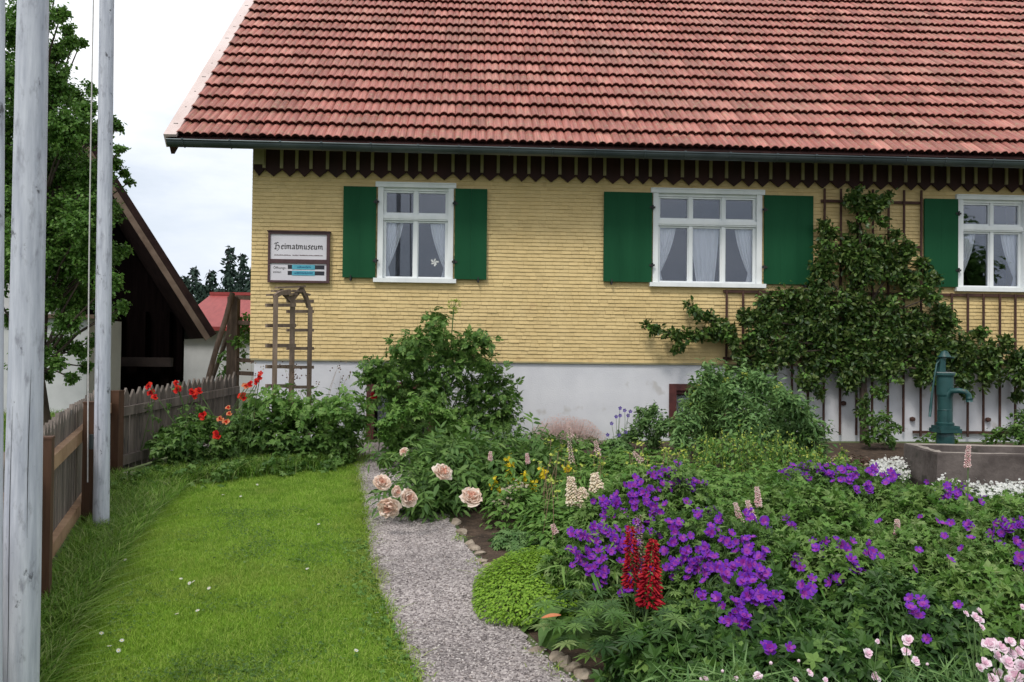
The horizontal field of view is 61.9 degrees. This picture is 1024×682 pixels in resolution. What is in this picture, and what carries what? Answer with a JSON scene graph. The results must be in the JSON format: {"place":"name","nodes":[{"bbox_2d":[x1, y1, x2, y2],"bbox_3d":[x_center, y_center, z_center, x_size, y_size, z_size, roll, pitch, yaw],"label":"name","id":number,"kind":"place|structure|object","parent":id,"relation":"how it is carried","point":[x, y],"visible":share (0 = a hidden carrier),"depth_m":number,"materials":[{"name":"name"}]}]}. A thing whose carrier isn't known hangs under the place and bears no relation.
{"place":"outdoors","nodes":[
{"label":"outdoors","id":0,"kind":"place"},
{"bbox_2d":[3,407,119,477],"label":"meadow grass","id":1,"kind":"structure","parent":0,"point":[52,414],"depth_m":10.67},
{"bbox_2d":[6,145,215,394],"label":"barn","id":2,"kind":"structure","parent":0,"point":[163,319],"depth_m":15.11,"materials":[{"name":"wood"}]},
{"bbox_2d":[40,463,211,681],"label":"tall grass","id":3,"kind":"structure","parent":0,"point":[90,561],"depth_m":4.80,"materials":[{"name":"plant"}]},
{"bbox_2d":[5,0,252,289],"label":"sky","id":4,"kind":"structure","parent":0,"point":[196,203],"materials":[{"name":"white"}]},
{"bbox_2d":[52,453,418,681],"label":"lawn","id":5,"kind":"structure","parent":0,"point":[290,601],"depth_m":4.50,"materials":[{"name":"plant"}]},
{"bbox_2d":[0,0,4,681],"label":"flagpole","id":6,"kind":"object","parent":5,"relation":"on","point":[2,107],"visible":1,"depth_m":2.20,"materials":[{"name":"metal"}]},
{"bbox_2d":[3,0,48,681],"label":"flagpole","id":7,"kind":"object","parent":5,"relation":"on","point":[22,527],"visible":0.98,"depth_m":2.81,"materials":[{"name":"paint"}]},
{"bbox_2d":[87,0,113,527],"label":"flagpole","id":8,"kind":"object","parent":5,"relation":"on","point":[98,441],"visible":0.92,"depth_m":5.78,"materials":[{"name":"metal"}]},
{"bbox_2d":[141,371,262,466],"bbox_3d":[-3.066,0.850,8.213,0.930,1.152,1.238,1,-1,-37],"label":"red flower bush","id":9,"kind":"object","parent":5,"relation":"on","point":[190,435],"visible":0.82,"depth_m":8.07,"materials":[{"name":"green plant"}]},
{"bbox_2d":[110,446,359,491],"bbox_3d":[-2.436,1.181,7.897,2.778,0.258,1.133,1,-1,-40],"label":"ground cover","id":10,"kind":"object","parent":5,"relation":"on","point":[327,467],"visible":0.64,"depth_m":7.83,"materials":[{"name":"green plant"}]},
{"bbox_2d":[91,502,387,681],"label":"clover","id":11,"kind":"object","parent":5,"relation":"on","point":[221,665],"visible":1,"depth_m":4.19,"materials":[{"name":"green plant"}]},
{"bbox_2d":[112,446,371,489],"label":"tall grass","id":12,"kind":"structure","parent":5,"relation":"on","point":[268,469],"depth_m":7.82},
{"bbox_2d":[322,539,417,681],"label":"clover","id":13,"kind":"object","parent":5,"relation":"on","point":[388,639],"visible":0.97,"depth_m":4.12,"materials":[{"name":"green plant"}]},
{"bbox_2d":[339,453,439,681],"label":"lawn edge grass","id":14,"kind":"structure","parent":5,"relation":"on","point":[360,494],"depth_m":4.81,"materials":[{"name":"plant"}]},
{"bbox_2d":[364,392,383,453],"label":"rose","id":15,"kind":"object","parent":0,"point":[374,398],"visible":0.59,"depth_m":9.18,"materials":[{"name":"green plant"}]},
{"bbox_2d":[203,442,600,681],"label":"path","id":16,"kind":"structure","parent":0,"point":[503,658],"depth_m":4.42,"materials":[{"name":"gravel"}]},
{"bbox_2d":[372,391,473,468],"bbox_3d":[-0.882,0.875,8.443,1.025,0.769,0.852,1,-1,0],"label":"light green bush","id":17,"kind":"object","parent":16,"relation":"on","point":[391,434],"visible":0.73,"depth_m":8.28,"materials":[{"name":"green plant"}]},
{"bbox_2d":[354,464,577,681],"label":"path weeds","id":18,"kind":"object","parent":16,"relation":"on","point":[525,648],"visible":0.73,"depth_m":4.22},
{"bbox_2d":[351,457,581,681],"bbox_3d":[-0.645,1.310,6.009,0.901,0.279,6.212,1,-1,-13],"label":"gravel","id":19,"kind":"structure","parent":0,"point":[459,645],"depth_m":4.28,"materials":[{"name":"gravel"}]},
{"bbox_2d":[3,393,1013,681],"bbox_3d":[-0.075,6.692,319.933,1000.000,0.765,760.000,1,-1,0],"label":"ground","id":20,"kind":"structure","parent":0,"point":[451,517],"depth_m":6.38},
{"bbox_2d":[3,390,111,597],"bbox_3d":[-2.471,0.992,4.496,0.158,1.301,6.986,1,-1,-20],"label":"picket fence","id":21,"kind":"object","parent":20,"relation":"on","point":[67,496],"visible":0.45,"depth_m":5.42,"materials":[{"name":"wood"}]},
{"bbox_2d":[4,263,121,412],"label":"outbuilding","id":22,"kind":"structure","parent":20,"relation":"on","point":[60,394],"depth_m":12.75,"materials":[{"name":"paint"}]},
{"bbox_2d":[4,0,136,424],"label":"leafy tree","id":23,"kind":"object","parent":20,"relation":"on","point":[68,132],"visible":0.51,"depth_m":10.36,"materials":[{"name":"green plant"}]},
{"bbox_2d":[110,372,239,473],"bbox_3d":[-3.503,0.905,9.027,0.156,1.114,2.684,1,-1,5],"label":"picket fence","id":24,"kind":"object","parent":20,"relation":"on","point":[129,416],"visible":0.73,"depth_m":8.43,"materials":[{"name":"wood"}]},
{"bbox_2d":[181,275,190,289],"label":"spruce","id":25,"kind":"object","parent":20,"relation":"on","point":[185,281],"visible":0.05,"depth_m":59.97,"materials":[{"name":"green plant"}]},
{"bbox_2d":[187,266,202,300],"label":"spruce","id":26,"kind":"object","parent":20,"relation":"on","point":[194,273],"visible":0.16,"depth_m":59.93,"materials":[{"name":"green plant"}]},
{"bbox_2d":[195,282,209,303],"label":"spruce","id":27,"kind":"object","parent":20,"relation":"on","point":[201,293],"visible":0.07,"depth_m":49.88,"materials":[{"name":"green plant"}]},
{"bbox_2d":[203,269,216,296],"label":"spruce","id":28,"kind":"object","parent":20,"relation":"on","point":[211,277],"visible":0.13,"depth_m":55.96,"materials":[{"name":"green plant"}]},
{"bbox_2d":[184,292,253,392],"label":"outbuilding","id":29,"kind":"structure","parent":20,"relation":"on","point":[198,352],"depth_m":21.00,"materials":[{"name":"paint"}]},
{"bbox_2d":[215,246,242,291],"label":"spruce","id":30,"kind":"object","parent":20,"relation":"on","point":[230,278],"visible":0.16,"depth_m":54.91,"materials":[{"name":"green plant"}]},
{"bbox_2d":[205,292,253,411],"bbox_3d":[-4.443,0.231,12.549,1.420,1.907,1.059,0,-1,26],"label":"timber frame","id":31,"kind":"object","parent":20,"relation":"on","point":[231,320],"visible":0.53,"depth_m":12.65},
{"bbox_2d":[217,312,249,379],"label":"vine","id":32,"kind":"object","parent":31,"relation":"hanging from","point":[243,330],"visible":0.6,"depth_m":12.77,"materials":[{"name":"green plant"}]},
{"bbox_2d":[236,253,248,291],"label":"spruce","id":33,"kind":"object","parent":20,"relation":"on","point":[242,267],"visible":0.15,"depth_m":57.94,"materials":[{"name":"green plant"}]},
{"bbox_2d":[242,267,252,291],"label":"spruce","id":34,"kind":"object","parent":20,"relation":"on","point":[247,287],"visible":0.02,"depth_m":51.85,"materials":[{"name":"green plant"}]},
{"bbox_2d":[265,285,313,454],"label":"rose arch","id":35,"kind":"structure","parent":20,"relation":"on","point":[291,301],"depth_m":9.35,"materials":[{"name":"brown wood"}]},
{"bbox_2d":[210,383,378,462],"bbox_3d":[-2.192,0.932,8.789,1.639,1.027,1.260,1,-1,0],"label":"garden bush","id":36,"kind":"object","parent":20,"relation":"on","point":[333,437],"visible":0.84,"depth_m":8.53,"materials":[{"name":"green plant"}]},
{"bbox_2d":[247,361,350,453],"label":"seed stalks","id":37,"kind":"object","parent":20,"relation":"on","point":[292,387],"visible":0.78,"depth_m":9.03,"materials":[{"name":"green plant"}]},
{"bbox_2d":[528,646,545,651],"bbox_3d":[0.111,1.385,3.822,0.088,0.031,0.064,1,-1,-33],"label":"edging stone","id":38,"kind":"object","parent":20,"relation":"on","point":[536,648],"visible":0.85,"depth_m":3.82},
{"bbox_2d":[163,0,1023,441],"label":"farmhouse","id":39,"kind":"object","parent":20,"relation":"on","point":[561,198],"visible":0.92,"depth_m":10.55,"materials":[{"name":"yellow wood"}]},
{"bbox_2d":[267,230,330,282],"bbox_3d":[-2.553,-1.007,10.228,0.750,0.619,0.070,1,-1,-3],"label":"museum sign","id":40,"kind":"object","parent":39,"relation":"attached to","point":[298,256],"visible":1,"depth_m":10.22,"materials":[{"name":"metal"}]},
{"bbox_2d":[366,382,432,438],"bbox_3d":[-1.361,0.946,10.630,0.970,1.230,0.670,1,-1,-3],"label":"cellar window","id":41,"kind":"structure","parent":39,"relation":"in","point":[376,414],"depth_m":10.37,"materials":[{"name":"brown glass"}]},
{"bbox_2d":[373,181,455,283],"bbox_3d":[-1.171,-1.311,10.383,0.996,1.216,0.195,1,-1,-3],"label":"window","id":42,"kind":"structure","parent":39,"relation":"in","point":[390,224],"depth_m":10.36,"materials":[{"name":"white paint"}]},
{"bbox_2d":[669,384,732,435],"bbox_3d":[2.315,0.926,10.824,0.950,1.120,0.670,1,-1,-3],"label":"cellar window","id":43,"kind":"structure","parent":39,"relation":"in","point":[676,391],"depth_m":10.48,"materials":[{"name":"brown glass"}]},
{"bbox_2d":[649,187,765,287],"bbox_3d":[2.409,-1.268,10.571,1.446,1.216,0.195,1,-1,-3],"label":"window","id":44,"kind":"structure","parent":39,"relation":"in","point":[701,234],"depth_m":10.56,"materials":[{"name":"white paint"}]},
{"bbox_2d":[723,188,1023,436],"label":"wall trellis","id":45,"kind":"object","parent":39,"relation":"attached to","point":[920,432],"depth_m":10.60,"materials":[{"name":"wood"}]},
{"bbox_2d":[954,194,1023,291],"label":"window","id":46,"kind":"structure","parent":39,"relation":"in","point":[1012,236],"depth_m":10.75,"materials":[{"name":"white paint"}]},
{"bbox_2d":[639,184,1023,443],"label":"espalier tree","id":47,"kind":"object","parent":20,"relation":"on","point":[833,340],"visible":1,"depth_m":10.34,"materials":[{"name":"green plant"}]},
{"bbox_2d":[450,442,1023,681],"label":"soil bed","id":48,"kind":"object","parent":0,"point":[482,536],"visible":0.15,"depth_m":6.47,"materials":[{"name":"soil"}]},
{"bbox_2d":[349,298,525,439],"bbox_3d":[-0.801,0.379,9.343,1.945,1.703,1.288,1,-1,0],"label":"tall shrub","id":49,"kind":"object","parent":48,"relation":"on","point":[410,360],"visible":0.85,"depth_m":9.21,"materials":[{"name":"green plant"}]},
{"bbox_2d":[357,412,591,522],"bbox_3d":[-0.154,1.033,6.771,2.015,0.822,2.495,1,-1,-14],"label":"peony","id":50,"kind":"object","parent":48,"relation":"on","point":[441,477],"visible":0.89,"depth_m":6.62,"materials":[{"name":"green plant"}]},
{"bbox_2d":[468,544,480,550],"bbox_3d":[-0.244,1.333,5.484,0.088,0.050,0.084,1,-1,0],"label":"edging stone","id":51,"kind":"object","parent":48,"relation":"on","point":[472,547],"visible":0.86,"depth_m":5.46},
{"bbox_2d":[474,417,524,449],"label":"white flowered shrub","id":52,"kind":"object","parent":48,"relation":"on","point":[508,423],"visible":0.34,"depth_m":9.10,"materials":[{"name":"green plant"}]},
{"bbox_2d":[479,475,544,529],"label":"cream flowered perennial","id":53,"kind":"object","parent":48,"relation":"on","point":[505,492],"visible":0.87,"depth_m":6.06,"materials":[{"name":"green plant"}]},
{"bbox_2d":[488,528,540,561],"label":"silver leaf plant","id":54,"kind":"object","parent":48,"relation":"on","point":[506,538],"visible":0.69,"depth_m":5.50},
{"bbox_2d":[470,545,578,626],"bbox_3d":[0.201,1.252,4.578,0.884,0.272,1.096,1,-1,0],"label":"lime mound","id":55,"kind":"object","parent":48,"relation":"on","point":[501,572],"visible":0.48,"depth_m":4.31,"materials":[{"name":"green plant"}]},
{"bbox_2d":[484,453,578,519],"bbox_3d":[0.139,1.095,6.335,0.713,0.522,0.179,1,-1,0],"label":"yellow loosestrife","id":56,"kind":"object","parent":48,"relation":"on","point":[511,472],"visible":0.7,"depth_m":6.32,"materials":[{"name":"green plant"}]},
{"bbox_2d":[519,506,574,553],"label":"fresh leafy perennial","id":57,"kind":"object","parent":48,"relation":"on","point":[545,540],"visible":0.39,"depth_m":5.49,"materials":[{"name":"green plant"}]},
{"bbox_2d":[550,524,558,544],"bbox_3d":[0.265,1.241,5.279,0.053,0.222,0.045,1,-1,-27],"label":"bistort","id":58,"kind":"object","parent":48,"relation":"on","point":[555,531],"visible":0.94,"depth_m":5.27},
{"bbox_2d":[548,651,564,661],"bbox_3d":[0.193,1.386,3.738,0.067,0.048,0.078,0,-1,24],"label":"edging stone","id":59,"kind":"object","parent":48,"relation":"on","point":[554,656],"visible":0.8,"depth_m":3.72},
{"bbox_2d":[558,655,571,667],"bbox_3d":[0.226,1.393,3.685,0.062,0.058,0.070,0,-1,19],"label":"edging stone","id":60,"kind":"object","parent":48,"relation":"on","point":[566,659],"visible":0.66,"depth_m":3.68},
{"bbox_2d":[527,413,605,449],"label":"airy pink perennial","id":61,"kind":"object","parent":48,"relation":"on","point":[577,429],"visible":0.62,"depth_m":9.81,"materials":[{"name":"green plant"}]},
{"bbox_2d":[521,603,619,649],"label":"broad leaf perennial","id":62,"kind":"object","parent":48,"relation":"on","point":[546,639],"visible":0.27,"depth_m":3.90,"materials":[{"name":"green plant"}]},
{"bbox_2d":[563,661,581,672],"bbox_3d":[0.257,1.395,3.642,0.085,0.060,0.070,1,-1,-37],"label":"edging stone","id":63,"kind":"object","parent":48,"relation":"on","point":[571,666],"visible":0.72,"depth_m":3.61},
{"bbox_2d":[555,472,604,539],"bbox_3d":[0.510,1.136,5.676,0.440,0.526,0.320,0,-1,15],"label":"pale lupin","id":64,"kind":"object","parent":48,"relation":"on","point":[594,480],"visible":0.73,"depth_m":5.66,"materials":[{"name":"beige plant"}]},
{"bbox_2d":[574,668,591,679],"bbox_3d":[0.295,1.397,3.574,0.075,0.049,0.101,1,-1,0],"label":"edging stone","id":65,"kind":"object","parent":48,"relation":"on","point":[582,673],"visible":0.89,"depth_m":3.56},
{"bbox_2d":[546,430,621,484],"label":"leafy perennial","id":66,"kind":"object","parent":48,"relation":"on","point":[585,455],"visible":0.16,"depth_m":7.78,"materials":[{"name":"green plant"}]},
{"bbox_2d":[509,437,684,549],"bbox_3d":[0.706,1.103,6.361,1.462,0.652,2.326,1,-1,0],"label":"mixed perennial","id":67,"kind":"object","parent":48,"relation":"on","point":[556,502],"visible":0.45,"depth_m":6.18,"materials":[{"name":"green plant"}]},
{"bbox_2d":[525,504,683,622],"bbox_3d":[0.462,1.130,4.246,0.925,0.591,0.848,1,-1,-39],"label":"cranesbill","id":68,"kind":"object","parent":48,"relation":"on","point":[594,554],"visible":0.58,"depth_m":4.19,"materials":[{"name":"purple plant"}]},
{"bbox_2d":[566,421,643,494],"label":"faded spire","id":69,"kind":"structure","parent":48,"relation":"on","point":[594,442],"depth_m":6.38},
{"bbox_2d":[520,515,696,662],"bbox_3d":[0.517,1.079,3.706,0.966,0.632,0.702,1,-1,0],"label":"red lupin","id":70,"kind":"object","parent":48,"relation":"on","point":[675,618],"visible":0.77,"depth_m":3.73,"materials":[{"name":"green plant"}]},
{"bbox_2d":[599,406,636,457],"bbox_3d":[1.139,0.995,9.283,0.447,0.574,0.396,1,-1,0],"label":"columbine","id":71,"kind":"object","parent":48,"relation":"on","point":[617,444],"visible":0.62,"depth_m":9.23,"materials":[{"name":"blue plant"}]},
{"bbox_2d":[578,436,715,481],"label":"leafy perennial","id":72,"kind":"object","parent":48,"relation":"on","point":[618,465],"visible":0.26,"depth_m":7.54,"materials":[{"name":"green plant"}]},
{"bbox_2d":[615,400,683,450],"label":"sage green bush","id":73,"kind":"object","parent":48,"relation":"on","point":[654,432],"visible":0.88,"depth_m":9.53,"materials":[{"name":"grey plant"}]},
{"bbox_2d":[553,538,752,660],"bbox_3d":[0.602,1.130,3.666,0.826,0.542,0.694,1,-1,-11],"label":"red lupin","id":74,"kind":"object","parent":48,"relation":"on","point":[655,594],"visible":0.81,"depth_m":3.66,"materials":[{"name":"green plant"}]},
{"bbox_2d":[555,450,792,552],"bbox_3d":[0.883,1.056,5.017,1.248,0.828,1.457,1,-1,-33],"label":"cranesbill","id":75,"kind":"object","parent":48,"relation":"on","point":[631,491],"visible":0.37,"depth_m":4.81,"materials":[{"name":"purple plant"}]},
{"bbox_2d":[589,610,767,681],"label":"cranesbill","id":76,"kind":"object","parent":48,"relation":"on","point":[626,665],"visible":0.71,"depth_m":3.36,"materials":[{"name":"green plant"}]},
{"bbox_2d":[644,446,760,509],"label":"leafy perennial","id":77,"kind":"object","parent":48,"relation":"on","point":[728,476],"visible":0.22,"depth_m":6.51,"materials":[{"name":"green plant"}]},
{"bbox_2d":[642,632,779,681],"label":"carnation","id":78,"kind":"object","parent":48,"relation":"on","point":[706,677],"visible":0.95,"depth_m":3.13,"materials":[{"name":"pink plant"}]},
{"bbox_2d":[627,499,820,616],"bbox_3d":[1.058,1.118,4.257,1.088,0.636,1.002,0,-1,18],"label":"cranesbill","id":79,"kind":"object","parent":48,"relation":"on","point":[685,568],"visible":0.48,"depth_m":4.11,"materials":[{"name":"purple plant"}]},
{"bbox_2d":[733,502,744,522],"bbox_3d":[1.196,1.117,4.483,0.079,0.538,0.045,1,-1,0],"label":"bistort","id":80,"kind":"object","parent":48,"relation":"on","point":[737,512],"visible":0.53,"depth_m":4.48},
{"bbox_2d":[667,551,834,662],"bbox_3d":[1.050,1.199,3.709,0.933,0.536,0.869,1,-1,0],"label":"cranesbill","id":81,"kind":"object","parent":48,"relation":"on","point":[766,597],"visible":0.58,"depth_m":3.59,"materials":[{"name":"purple plant"}]},
{"bbox_2d":[663,358,839,463],"bbox_3d":[2.457,0.738,8.835,1.948,1.142,1.854,1,-1,0],"label":"grey green bush","id":82,"kind":"object","parent":48,"relation":"on","point":[756,411],"visible":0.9,"depth_m":8.51,"materials":[{"name":"green plant"}]},
{"bbox_2d":[659,419,850,487],"bbox_3d":[2.277,1.069,7.557,1.843,0.675,1.502,1,-1,0],"label":"bellflower clump","id":83,"kind":"object","parent":48,"relation":"on","point":[708,450],"visible":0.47,"depth_m":7.51,"materials":[{"name":"green plant"}]},
{"bbox_2d":[754,486,762,521],"bbox_3d":[1.307,1.079,4.533,0.046,0.612,0.044,1,-1,0],"label":"bistort","id":84,"kind":"object","parent":48,"relation":"on","point":[757,502],"visible":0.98,"depth_m":4.53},
{"bbox_2d":[725,646,869,681],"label":"carnation","id":85,"kind":"object","parent":48,"relation":"on","point":[810,673],"visible":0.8,"depth_m":3.08,"materials":[{"name":"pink plant"}]},
{"bbox_2d":[719,472,892,547],"bbox_3d":[1.664,1.118,5.014,1.288,0.649,1.266,1,-1,0],"label":"cranesbill","id":86,"kind":"object","parent":48,"relation":"on","point":[789,502],"visible":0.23,"depth_m":4.78,"materials":[{"name":"green plant"}]},
{"bbox_2d":[704,447,908,492],"bbox_3d":[2.336,1.138,7.059,1.170,0.470,1.295,1,-1,-24],"label":"leafy perennial","id":87,"kind":"object","parent":48,"relation":"on","point":[767,469],"visible":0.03,"depth_m":7.00,"materials":[{"name":"green plant"}]},
{"bbox_2d":[728,455,924,524],"bbox_3d":[2.228,1.135,5.890,1.338,0.694,1.197,1,-1,0],"label":"cranesbill","id":88,"kind":"object","parent":48,"relation":"on","point":[827,476],"visible":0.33,"depth_m":5.73,"materials":[{"name":"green plant"}]},
{"bbox_2d":[751,612,934,681],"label":"cranesbill","id":89,"kind":"object","parent":48,"relation":"on","point":[812,651],"visible":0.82,"depth_m":3.19,"materials":[{"name":"green plant"}]},
{"bbox_2d":[821,454,880,476],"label":"leaf litter","id":90,"kind":"object","parent":48,"relation":"on","point":[862,462],"visible":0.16,"depth_m":8.39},
{"bbox_2d":[774,512,943,644],"bbox_3d":[1.587,1.147,4.215,1.036,0.606,0.992,0,-1,26],"label":"cranesbill","id":91,"kind":"object","parent":48,"relation":"on","point":[838,556],"visible":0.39,"depth_m":4.00,"materials":[{"name":"green plant"}]},
{"bbox_2d":[858,406,902,449],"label":"bush","id":92,"kind":"object","parent":48,"relation":"on","point":[876,421],"visible":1,"depth_m":9.86,"materials":[{"name":"green plant"}]},
{"bbox_2d":[828,635,939,681],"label":"carnation","id":93,"kind":"object","parent":48,"relation":"on","point":[907,640],"visible":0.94,"depth_m":3.05,"materials":[{"name":"pink plant"}]},
{"bbox_2d":[869,456,910,482],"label":"white groundcover flowers","id":94,"kind":"object","parent":48,"relation":"on","point":[884,465],"visible":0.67,"depth_m":7.87,"materials":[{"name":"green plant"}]},
{"bbox_2d":[872,463,912,487],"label":"groundcover","id":95,"kind":"object","parent":48,"relation":"on","point":[907,480],"visible":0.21,"depth_m":7.75,"materials":[{"name":"grey plant"}]},
{"bbox_2d":[812,563,1023,681],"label":"cranesbill","id":96,"kind":"object","parent":48,"relation":"on","point":[922,623],"visible":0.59,"depth_m":3.57,"materials":[{"name":"green plant"}]},
{"bbox_2d":[858,477,989,532],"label":"cranesbill","id":97,"kind":"object","parent":48,"relation":"on","point":[944,500],"visible":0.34,"depth_m":5.40,"materials":[{"name":"green plant"}]},
{"bbox_2d":[853,515,1012,583],"bbox_3d":[2.119,1.206,4.566,1.082,0.484,1.237,1,-1,-41],"label":"cranesbill","id":98,"kind":"object","parent":48,"relation":"on","point":[920,548],"visible":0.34,"depth_m":4.44,"materials":[{"name":"green plant"}]},
{"bbox_2d":[913,432,962,443],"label":"bush","id":99,"kind":"object","parent":48,"relation":"on","point":[932,438],"visible":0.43,"depth_m":9.16,"materials":[{"name":"green plant"}]},
{"bbox_2d":[894,604,1023,681],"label":"carnation","id":100,"kind":"object","parent":48,"relation":"on","point":[979,620],"visible":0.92,"depth_m":3.11,"materials":[{"name":"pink plant"}]},
{"bbox_2d":[903,637,1023,681],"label":"carnation","id":101,"kind":"object","parent":48,"relation":"on","point":[1013,674],"visible":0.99,"depth_m":2.92,"materials":[{"name":"pink plant"}]},
{"bbox_2d":[904,443,1023,494],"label":"stone trough","id":102,"kind":"object","parent":48,"relation":"on","point":[993,463],"visible":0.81,"depth_m":7.25,"materials":[{"name":"stone"}]},
{"bbox_2d":[909,551,1023,667],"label":"cranesbill","id":103,"kind":"object","parent":48,"relation":"on","point":[999,588],"visible":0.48,"depth_m":3.85,"materials":[{"name":"green plant"}]},
{"bbox_2d":[963,445,971,518],"bbox_3d":[2.660,0.997,4.985,0.043,0.781,0.043,0,-1,24],"label":"bistort","id":104,"kind":"object","parent":48,"relation":"on","point":[967,461],"visible":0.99,"depth_m":4.98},
{"bbox_2d":[929,488,1023,572],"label":"cranesbill","id":105,"kind":"object","parent":48,"relation":"on","point":[994,522],"visible":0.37,"depth_m":4.74,"materials":[{"name":"green plant"}]},
{"bbox_2d":[932,472,1023,498],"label":"white groundcover flowers","id":106,"kind":"object","parent":48,"relation":"on","point":[998,489],"visible":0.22,"depth_m":6.96,"materials":[{"name":"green plant"}]},
{"bbox_2d":[980,408,1023,444],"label":"bush","id":107,"kind":"object","parent":48,"relation":"on","point":[1015,431],"visible":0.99,"depth_m":9.46,"materials":[{"name":"green plant"}]},
{"bbox_2d":[982,488,1023,503],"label":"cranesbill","id":108,"kind":"object","parent":48,"relation":"on","point":[1018,495],"visible":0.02,"depth_m":5.96,"materials":[{"name":"green plant"}]},
{"bbox_2d":[928,350,972,443],"bbox_3d":[4.473,0.723,8.727,0.404,1.256,0.289,0,-1,21],"label":"water pump","id":109,"kind":"object","parent":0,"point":[944,428],"visible":0.95,"depth_m":8.68,"materials":[{"name":"teal paint"}]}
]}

